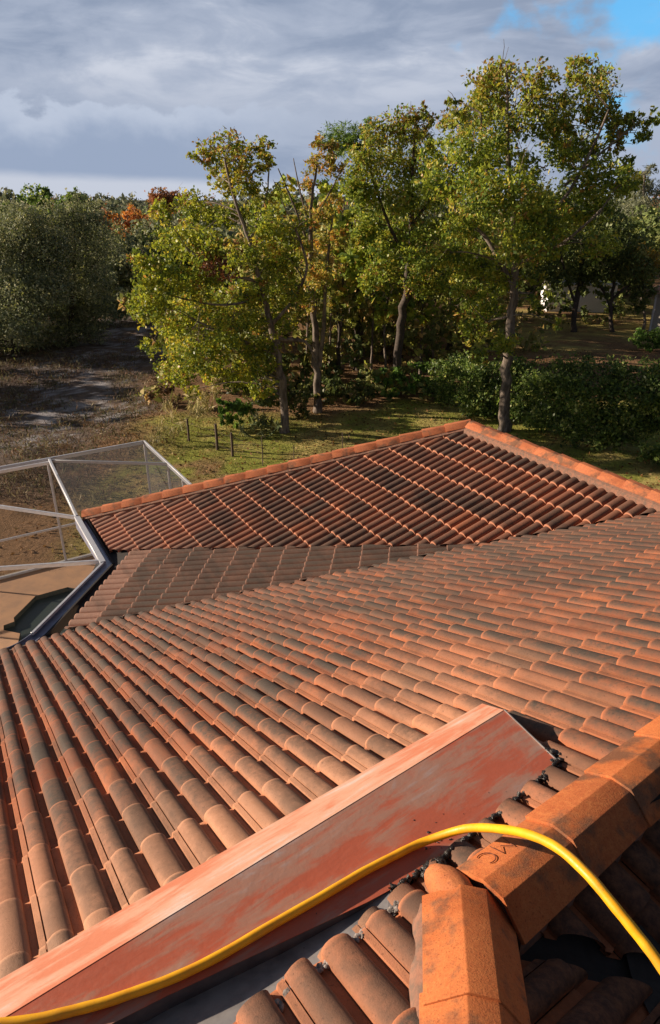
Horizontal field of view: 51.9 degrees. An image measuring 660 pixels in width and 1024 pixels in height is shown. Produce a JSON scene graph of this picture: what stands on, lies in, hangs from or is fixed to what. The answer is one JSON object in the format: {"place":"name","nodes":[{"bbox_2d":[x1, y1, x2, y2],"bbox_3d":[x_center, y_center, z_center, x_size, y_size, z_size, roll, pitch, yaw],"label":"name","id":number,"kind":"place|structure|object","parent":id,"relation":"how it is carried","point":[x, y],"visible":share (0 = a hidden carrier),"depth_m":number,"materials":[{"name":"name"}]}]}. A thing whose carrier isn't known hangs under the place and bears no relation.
{"place":"outdoors","nodes":[
{"label":"outdoors","id":0,"kind":"place"},
{"bbox_2d":[0,200,659,622],"bbox_3d":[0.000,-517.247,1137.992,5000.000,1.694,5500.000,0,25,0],"label":"ground","id":1,"kind":"structure","parent":0,"point":[596,340],"depth_m":25.57,"materials":[{"name":"green plant"}]},
{"bbox_2d":[0,182,53,229],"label":"pine tree","id":2,"kind":"object","parent":1,"relation":"on","point":[45,193],"visible":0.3,"depth_m":60.11,"materials":[{"name":"green plant"}]},
{"bbox_2d":[0,193,89,359],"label":"live oak","id":3,"kind":"object","parent":1,"relation":"on","point":[16,230],"visible":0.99,"depth_m":36.13,"materials":[{"name":"green plant"}]},
{"bbox_2d":[0,556,94,648],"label":"pool deck","id":4,"kind":"structure","parent":1,"relation":"on","point":[18,593],"depth_m":14.62,"materials":[{"name":"beige concrete"}]},
{"bbox_2d":[4,587,73,641],"bbox_3d":[-5.335,2.777,13.589,1.990,1.246,2.830,-11,27,-22],"label":"pool basin","id":5,"kind":"object","parent":4,"relation":"in","point":[26,607],"visible":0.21,"depth_m":14.24,"materials":[{"name":"paint"}]},
{"bbox_2d":[5,591,70,640],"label":"pool water","id":6,"kind":"structure","parent":5,"relation":"in","point":[32,617],"depth_m":13.82,"materials":[{"name":"grey liquid"}]},
{"bbox_2d":[0,553,90,579],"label":"deck kerb","id":7,"kind":"structure","parent":4,"relation":"on","point":[43,568],"depth_m":15.26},
{"bbox_2d":[0,440,191,634],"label":"pool enclosure","id":8,"kind":"object","parent":4,"relation":"on","point":[100,559],"visible":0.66,"depth_m":14.12,"materials":[{"name":"white metal"}]},
{"bbox_2d":[54,186,93,228],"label":"oak tree","id":9,"kind":"object","parent":1,"relation":"on","point":[63,198],"visible":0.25,"depth_m":65.42,"materials":[{"name":"green plant"}]},
{"bbox_2d":[32,189,124,349],"bbox_3d":[-14.643,-13.722,39.482,5.901,9.284,5.262,0,25,0],"label":"live oak","id":10,"kind":"object","parent":1,"relation":"on","point":[75,212],"visible":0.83,"depth_m":38.77,"materials":[{"name":"green plant"}]},
{"bbox_2d":[0,308,227,508],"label":"dry brush","id":11,"kind":"object","parent":1,"relation":"on","point":[63,445],"visible":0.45,"depth_m":27.24,"materials":[{"name":"brown plant"}]},
{"bbox_2d":[86,215,150,310],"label":"live oak","id":12,"kind":"object","parent":1,"relation":"on","point":[117,227],"visible":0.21,"depth_m":50.15,"materials":[{"name":"green plant"}]},
{"bbox_2d":[99,203,150,239],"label":"maple tree","id":13,"kind":"object","parent":1,"relation":"on","point":[129,215],"visible":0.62,"depth_m":61.67,"materials":[{"name":"orange plant"}]},
{"bbox_2d":[125,215,171,266],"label":"oak tree","id":14,"kind":"object","parent":1,"relation":"on","point":[146,224],"visible":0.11,"depth_m":53.20,"materials":[{"name":"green plant"}]},
{"bbox_2d":[146,417,178,441],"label":"pampas clump","id":15,"kind":"object","parent":1,"relation":"on","point":[159,432],"visible":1,"depth_m":23.04,"materials":[{"name":"beige plant"}]},
{"bbox_2d":[146,373,183,402],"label":"bank shrub","id":16,"kind":"object","parent":1,"relation":"on","point":[167,390],"visible":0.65,"depth_m":27.25,"materials":[{"name":"green plant"}]},
{"bbox_2d":[141,187,189,224],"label":"maple tree","id":17,"kind":"object","parent":1,"relation":"on","point":[169,196],"visible":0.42,"depth_m":78.14,"materials":[{"name":"red plant"}]},
{"bbox_2d":[159,388,213,433],"bbox_3d":[-5.094,-3.582,24.129,1.954,1.819,1.457,0,25,0],"label":"pampas clump","id":18,"kind":"object","parent":1,"relation":"on","point":[193,410],"visible":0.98,"depth_m":24.02,"materials":[{"name":"beige plant"}]},
{"bbox_2d":[195,375,226,413],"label":"pampas clump","id":19,"kind":"object","parent":1,"relation":"on","point":[214,390],"visible":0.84,"depth_m":25.01,"materials":[{"name":"beige plant"}]},
{"bbox_2d":[120,126,316,433],"bbox_3d":[-3.705,-7.380,22.723,6.585,9.996,5.127,0,25,0],"label":"oak tree","id":20,"kind":"object","parent":1,"relation":"on","point":[276,259],"visible":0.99,"depth_m":22.12,"materials":[{"name":"green plant"}]},
{"bbox_2d":[216,365,258,406],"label":"bank shrub","id":21,"kind":"object","parent":1,"relation":"on","point":[245,394],"visible":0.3,"depth_m":25.81,"materials":[{"name":"green plant"}]},
{"bbox_2d":[215,397,260,428],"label":"elephant ear plant","id":22,"kind":"object","parent":1,"relation":"on","point":[239,407],"visible":0.96,"depth_m":24.40,"materials":[{"name":"green plant"}]},
{"bbox_2d":[238,409,281,437],"bbox_3d":[-2.494,-3.053,23.856,1.569,1.065,1.402,-9,26,-20],"label":"saw palmetto","id":23,"kind":"object","parent":1,"relation":"on","point":[258,422],"visible":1,"depth_m":23.95,"materials":[{"name":"green plant"}]},
{"bbox_2d":[186,419,342,465],"bbox_3d":[-2.468,-2.226,22.016,5.575,1.051,1.604,7,26,14],"label":"wire fence","id":24,"kind":"object","parent":1,"relation":"on","point":[217,438],"visible":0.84,"depth_m":22.08,"materials":[{"name":"brown wood"}]},
{"bbox_2d":[254,383,313,418],"bbox_3d":[-1.828,-4.196,25.754,2.593,1.337,1.433,-8,26,-16],"label":"understory shrub","id":25,"kind":"object","parent":1,"relation":"on","point":[270,401],"visible":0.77,"depth_m":25.68,"materials":[{"name":"green plant"}]},
{"bbox_2d":[301,257,318,369],"bbox_3d":[-0.822,-9.636,32.332,0.994,6.001,0.600,0,25,0],"label":"sapling tree","id":26,"kind":"object","parent":1,"relation":"on","point":[307,330],"visible":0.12,"depth_m":32.47,"materials":[{"name":"brown plant"}]},
{"bbox_2d":[278,133,353,413],"bbox_3d":[-0.489,-8.251,24.795,2.697,9.800,2.830,0,25,0],"label":"oak tree","id":27,"kind":"object","parent":1,"relation":"on","point":[326,242],"visible":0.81,"depth_m":23.90,"materials":[{"name":"green plant"}]},
{"bbox_2d":[294,376,341,405],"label":"understory shrub","id":28,"kind":"object","parent":1,"relation":"on","point":[332,390],"visible":0.82,"depth_m":26.70,"materials":[{"name":"green plant"}]},
{"bbox_2d":[0,419,659,1023],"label":"house","id":29,"kind":"structure","parent":1,"relation":"on","point":[236,707],"depth_m":3.59,"materials":[{"name":"tile"}]},
{"bbox_2d":[0,823,659,1023],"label":"air hose","id":30,"kind":"object","parent":29,"relation":"on","point":[611,902],"visible":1,"depth_m":2.04,"materials":[{"name":"yellow rubber"}]},
{"bbox_2d":[0,179,659,286],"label":"forest","id":31,"kind":"object","parent":1,"relation":"on","point":[116,205],"visible":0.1,"depth_m":77.49,"materials":[{"name":"green plant"}]},
{"bbox_2d":[0,349,659,555],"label":"leaf litter","id":32,"kind":"object","parent":1,"relation":"on","point":[160,490],"visible":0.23,"depth_m":23.91,"materials":[{"name":"brown plant"}]},
{"bbox_2d":[1,173,659,405],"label":"woodland understory","id":33,"kind":"object","parent":1,"relation":"on","point":[357,304],"visible":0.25,"depth_m":31.66,"materials":[{"name":"green plant"}]},
{"bbox_2d":[325,199,345,369],"bbox_3d":[0.625,-10.376,31.697,1.269,7.857,1.332,20,31,36],"label":"dead tree","id":34,"kind":"object","parent":1,"relation":"on","point":[341,350],"visible":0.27,"depth_m":32.40,"materials":[{"name":"brown plant"}]},
{"bbox_2d":[329,300,341,372],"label":"sapling tree","id":35,"kind":"object","parent":1,"relation":"on","point":[331,323],"visible":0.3,"depth_m":31.86,"materials":[{"name":"brown plant"}]},
{"bbox_2d":[334,312,344,376],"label":"dead tree","id":36,"kind":"object","parent":1,"relation":"on","point":[338,346],"visible":0.77,"depth_m":31.25,"materials":[{"name":"brown plant"}]},
{"bbox_2d":[317,116,379,370],"bbox_3d":[0.868,-11.963,31.360,3.146,11.132,2.650,0,25,0],"label":"pine tree","id":37,"kind":"object","parent":1,"relation":"on","point":[350,137],"visible":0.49,"depth_m":29.27,"materials":[{"name":"green plant"}]},
{"bbox_2d":[325,378,374,404],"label":"understory shrub","id":38,"kind":"object","parent":1,"relation":"on","point":[354,389],"visible":0.84,"depth_m":27.41,"materials":[{"name":"green plant"}]},
{"bbox_2d":[50,411,659,562],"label":"lawn grass","id":39,"kind":"structure","parent":1,"relation":"on","point":[307,441],"depth_m":23.84,"materials":[{"name":"green plant"}]},
{"bbox_2d":[370,307,377,369],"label":"sapling tree","id":40,"kind":"object","parent":1,"relation":"on","point":[371,357],"visible":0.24,"depth_m":32.16,"materials":[{"name":"brown plant"}]},
{"bbox_2d":[377,261,390,367],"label":"sapling tree","id":41,"kind":"object","parent":1,"relation":"on","point":[384,346],"visible":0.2,"depth_m":31.27,"materials":[{"name":"brown plant"}]},
{"bbox_2d":[380,296,389,355],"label":"dead tree","id":42,"kind":"object","parent":1,"relation":"on","point":[382,351],"visible":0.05,"depth_m":34.44,"materials":[{"name":"brown plant"}]},
{"bbox_2d":[370,366,415,399],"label":"understory shrub","id":43,"kind":"object","parent":1,"relation":"on","point":[399,380],"visible":0.95,"depth_m":28.06,"materials":[{"name":"green plant"}]},
{"bbox_2d":[377,296,417,357],"bbox_3d":[3.451,-9.718,34.245,2.416,4.441,2.425,0,25,0],"label":"vine thicket","id":44,"kind":"object","parent":1,"relation":"on","point":[393,345],"visible":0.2,"depth_m":34.40,"materials":[{"name":"green plant"}]},
{"bbox_2d":[336,100,462,387],"bbox_3d":[2.871,-10.307,27.726,5.278,11.048,4.618,0,25,0],"label":"oak tree","id":45,"kind":"object","parent":1,"relation":"on","point":[359,192],"visible":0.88,"depth_m":26.39,"materials":[{"name":"green plant"}]},
{"bbox_2d":[402,360,435,393],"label":"understory shrub","id":46,"kind":"object","parent":1,"relation":"on","point":[417,377],"visible":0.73,"depth_m":27.90,"materials":[{"name":"green plant"}]},
{"bbox_2d":[417,286,436,373],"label":"sapling tree","id":47,"kind":"object","parent":1,"relation":"on","point":[421,360],"visible":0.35,"depth_m":31.86,"materials":[{"name":"brown plant"}]},
{"bbox_2d":[431,290,447,367],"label":"sapling tree","id":48,"kind":"object","parent":1,"relation":"on","point":[433,355],"visible":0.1,"depth_m":33.56,"materials":[{"name":"brown plant"}]},
{"bbox_2d":[421,350,476,409],"bbox_3d":[4.861,-5.303,27.166,2.386,2.203,2.416,0,25,0],"label":"hedge shrub","id":49,"kind":"object","parent":1,"relation":"on","point":[443,387],"visible":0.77,"depth_m":27.05,"materials":[{"name":"green plant"}]},
{"bbox_2d":[421,212,501,350],"bbox_3d":[7.058,-12.251,36.260,5.432,7.433,4.598,-7,26,-15],"label":"oak tree","id":50,"kind":"object","parent":1,"relation":"on","point":[449,345],"depth_m":35.83,"materials":[{"name":"green plant"}]},
{"bbox_2d":[451,354,500,417],"bbox_3d":[5.873,-4.792,25.731,2.346,2.483,2.140,-9,26,-19],"label":"hedge shrub","id":51,"kind":"object","parent":1,"relation":"on","point":[470,399],"visible":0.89,"depth_m":25.62,"materials":[{"name":"green plant"}]},
{"bbox_2d":[490,355,553,425],"bbox_3d":[7.293,-4.524,24.991,2.762,2.577,2.329,0,25,0],"label":"hedge shrub","id":52,"kind":"object","parent":1,"relation":"on","point":[517,402],"visible":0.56,"depth_m":24.73,"materials":[{"name":"green plant"}]},
{"bbox_2d":[410,46,659,432],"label":"oak tree","id":53,"kind":"object","parent":1,"relation":"on","point":[542,231],"visible":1,"depth_m":20.62,"materials":[{"name":"green plant"}]},
{"bbox_2d":[517,353,587,436],"bbox_3d":[7.756,-4.076,23.381,2.363,3.058,2.533,15,29,28],"label":"hedge shrub","id":54,"kind":"object","parent":1,"relation":"on","point":[547,381],"visible":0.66,"depth_m":23.22,"materials":[{"name":"green plant"}]},
{"bbox_2d":[516,173,634,331],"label":"oak tree","id":55,"kind":"object","parent":1,"relation":"on","point":[582,272],"visible":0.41,"depth_m":40.43,"materials":[{"name":"green plant"}]},
{"bbox_2d":[540,279,620,311],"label":"white shed","id":56,"kind":"structure","parent":1,"relation":"on","point":[591,302],"depth_m":50.06,"materials":[{"name":"white paint"}]},
{"bbox_2d":[551,349,628,450],"bbox_3d":[8.559,-3.594,22.190,2.424,3.174,2.464,-21,32,-37],"label":"hedge shrub","id":57,"kind":"object","parent":1,"relation":"on","point":[580,391],"visible":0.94,"depth_m":21.94,"materials":[{"name":"green plant"}]},
{"bbox_2d":[575,223,659,331],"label":"oak tree","id":58,"kind":"object","parent":1,"relation":"on","point":[631,273],"visible":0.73,"depth_m":40.86,"materials":[{"name":"green plant"}]},
{"bbox_2d":[591,354,659,453],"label":"hedge shrub","id":59,"kind":"object","parent":1,"relation":"on","point":[619,376],"visible":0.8,"depth_m":21.50,"materials":[{"name":"green plant"}]},
{"bbox_2d":[614,163,659,299],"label":"cedar tree","id":60,"kind":"object","parent":1,"relation":"on","point":[641,193],"visible":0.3,"depth_m":50.70,"materials":[{"name":"green plant"}]},
{"bbox_2d":[622,241,659,329],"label":"maple tree","id":61,"kind":"object","parent":1,"relation":"on","point":[657,266],"visible":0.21,"depth_m":41.13,"materials":[{"name":"green plant"}]},
{"bbox_2d":[626,355,659,442],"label":"hedge shrub","id":62,"kind":"object","parent":1,"relation":"on","point":[654,394],"visible":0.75,"depth_m":20.94,"materials":[{"name":"green plant"}]},
{"bbox_2d":[628,326,659,352],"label":"yard shrub","id":63,"kind":"object","parent":1,"relation":"on","point":[654,336],"visible":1,"depth_m":37.15,"materials":[{"name":"green plant"}]},
{"bbox_2d":[636,441,659,465],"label":"hedge shrub","id":64,"kind":"object","parent":1,"relation":"on","point":[653,454],"visible":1,"depth_m":20.93,"materials":[{"name":"green plant"}]},
{"bbox_2d":[0,0,659,199],"label":"sky","id":65,"kind":"structure","parent":0,"point":[112,97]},
{"bbox_2d":[648,284,659,330],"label":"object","id":66,"kind":"structure","parent":0,"point":[655,319],"depth_m":42.57,"materials":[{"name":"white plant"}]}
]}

